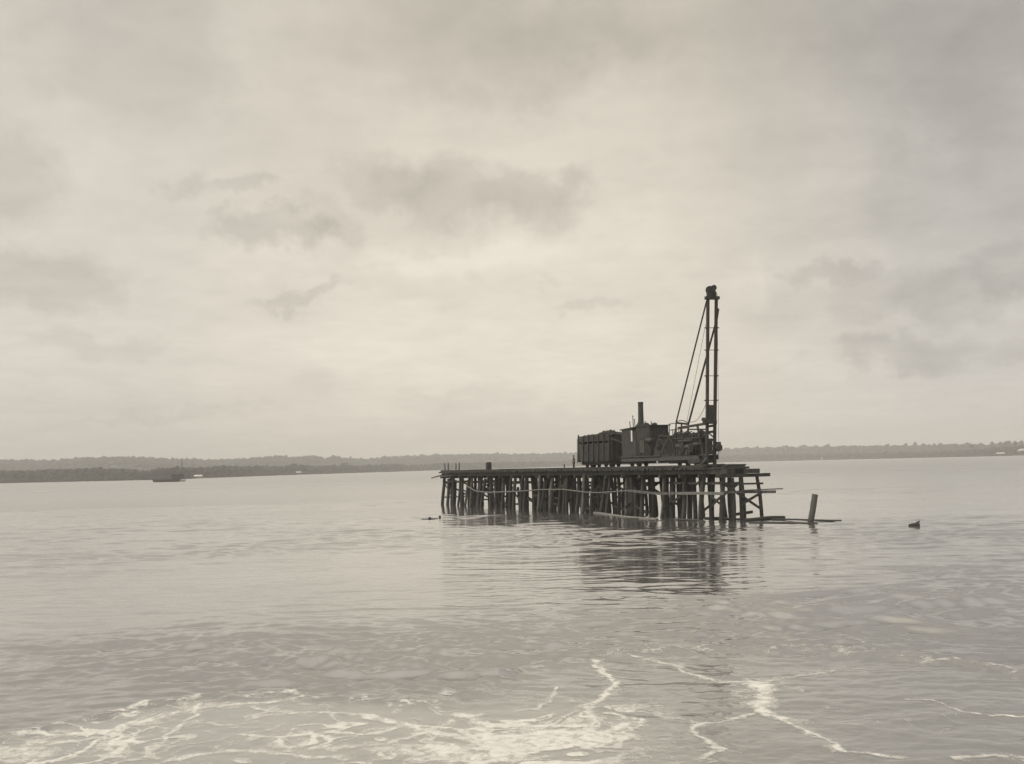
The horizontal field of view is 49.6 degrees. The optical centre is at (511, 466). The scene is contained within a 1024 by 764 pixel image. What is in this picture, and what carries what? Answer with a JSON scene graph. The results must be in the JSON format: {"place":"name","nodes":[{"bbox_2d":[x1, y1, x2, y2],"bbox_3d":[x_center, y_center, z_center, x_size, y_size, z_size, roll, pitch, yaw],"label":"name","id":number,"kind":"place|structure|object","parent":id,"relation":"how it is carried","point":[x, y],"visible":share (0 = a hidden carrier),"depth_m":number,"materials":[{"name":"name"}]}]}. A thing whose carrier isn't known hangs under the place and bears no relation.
{"place":"outdoors","nodes":[
{"label":"outdoors","id":0,"kind":"place"},
{"bbox_2d":[0,456,1023,763],"bbox_3d":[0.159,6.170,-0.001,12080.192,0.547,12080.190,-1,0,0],"label":"water","id":1,"kind":"structure","parent":0,"point":[336,592],"depth_m":46.12,"materials":[{"name":"grey liquid"}]},
{"bbox_2d":[152,474,184,481],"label":"barge","id":2,"kind":"object","parent":1,"relation":"on","point":[176,478],"visible":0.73,"depth_m":991.75,"materials":[{"name":"grey wood"}]},
{"bbox_2d":[0,641,1023,763],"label":"sea foam","id":3,"kind":"object","parent":1,"relation":"on","point":[502,748],"visible":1,"depth_m":26.00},
{"bbox_2d":[439,463,782,520],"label":"railway trestle","id":4,"kind":"object","parent":1,"relation":"in","point":[562,492],"visible":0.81,"depth_m":138.03,"materials":[{"name":"brown wood"}]},
{"bbox_2d":[486,462,491,468],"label":"water barrel","id":5,"kind":"object","parent":4,"relation":"on","point":[488,465],"visible":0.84,"depth_m":172.67,"materials":[{"name":"brown wood"}]},
{"bbox_2d":[577,433,624,466],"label":"freight wagon","id":6,"kind":"object","parent":4,"relation":"on","point":[609,453],"visible":0.93,"depth_m":140.89,"materials":[{"name":"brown wood"}]},
{"bbox_2d":[581,429,621,443],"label":"coal heap","id":7,"kind":"object","parent":6,"relation":"in","point":[613,432],"visible":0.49,"depth_m":140.34,"materials":[{"name":"black stone"}]},
{"bbox_2d":[620,285,721,465],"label":"steam pile driver","id":8,"kind":"object","parent":4,"relation":"on","point":[649,443],"visible":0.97,"depth_m":123.67},
{"bbox_2d":[593,512,658,519],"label":"floating log","id":9,"kind":"object","parent":1,"relation":"on","point":[609,514],"visible":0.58,"depth_m":128.78,"materials":[{"name":"grey wood"}]},
{"bbox_2d":[674,518,705,521],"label":"floating log","id":10,"kind":"object","parent":1,"relation":"on","point":[689,520],"visible":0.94,"depth_m":117.19,"materials":[{"name":"grey wood"}]},
{"bbox_2d":[704,517,739,519],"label":"floating log","id":11,"kind":"object","parent":1,"relation":"on","point":[725,518],"visible":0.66,"depth_m":118.02,"materials":[{"name":"grey wood"}]},
{"bbox_2d":[743,516,784,520],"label":"floating log","id":12,"kind":"object","parent":1,"relation":"on","point":[759,518],"visible":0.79,"depth_m":116.09,"materials":[{"name":"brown wood"}]},
{"bbox_2d":[749,522,817,523],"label":"floating log","id":13,"kind":"object","parent":1,"relation":"on","point":[783,522],"visible":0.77,"depth_m":107.59,"materials":[{"name":"brown wood"}]},
{"bbox_2d":[772,518,841,520],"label":"floating log","id":14,"kind":"object","parent":1,"relation":"on","point":[802,519],"visible":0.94,"depth_m":112.45,"materials":[{"name":"grey wood"}]},
{"bbox_2d":[807,494,817,522],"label":"leaning pile","id":15,"kind":"object","parent":1,"relation":"in","point":[813,505],"visible":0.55,"depth_m":106.83,"materials":[{"name":"grey wood"}]},
{"bbox_2d":[908,521,919,525],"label":"driftwood","id":16,"kind":"object","parent":1,"relation":"on","point":[917,523],"visible":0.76,"depth_m":98.01,"materials":[{"name":"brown wood"}]},
{"bbox_2d":[0,0,1023,460],"label":"sky","id":17,"kind":"structure","parent":0,"point":[232,229],"materials":[{"name":"grey"}]},
{"bbox_2d":[1,450,1023,482],"bbox_3d":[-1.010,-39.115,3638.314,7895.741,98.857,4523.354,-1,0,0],"label":"trees","id":18,"kind":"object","parent":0,"point":[113,466],"depth_m":3375.78,"materials":[{"name":"grey plant"}]},
{"bbox_2d":[0,440,1023,471],"bbox_3d":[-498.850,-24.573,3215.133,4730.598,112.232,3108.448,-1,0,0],"label":"hill forest","id":19,"kind":"object","parent":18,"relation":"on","point":[133,462],"visible":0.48,"depth_m":3946.77,"materials":[{"name":"grey plant"}]},
{"bbox_2d":[0,445,1023,482],"bbox_3d":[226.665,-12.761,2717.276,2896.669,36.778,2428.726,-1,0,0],"label":"shore wood","id":20,"kind":"object","parent":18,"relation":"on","point":[66,475],"visible":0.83,"depth_m":2398.92,"materials":[{"name":"grey plant"}]}
]}

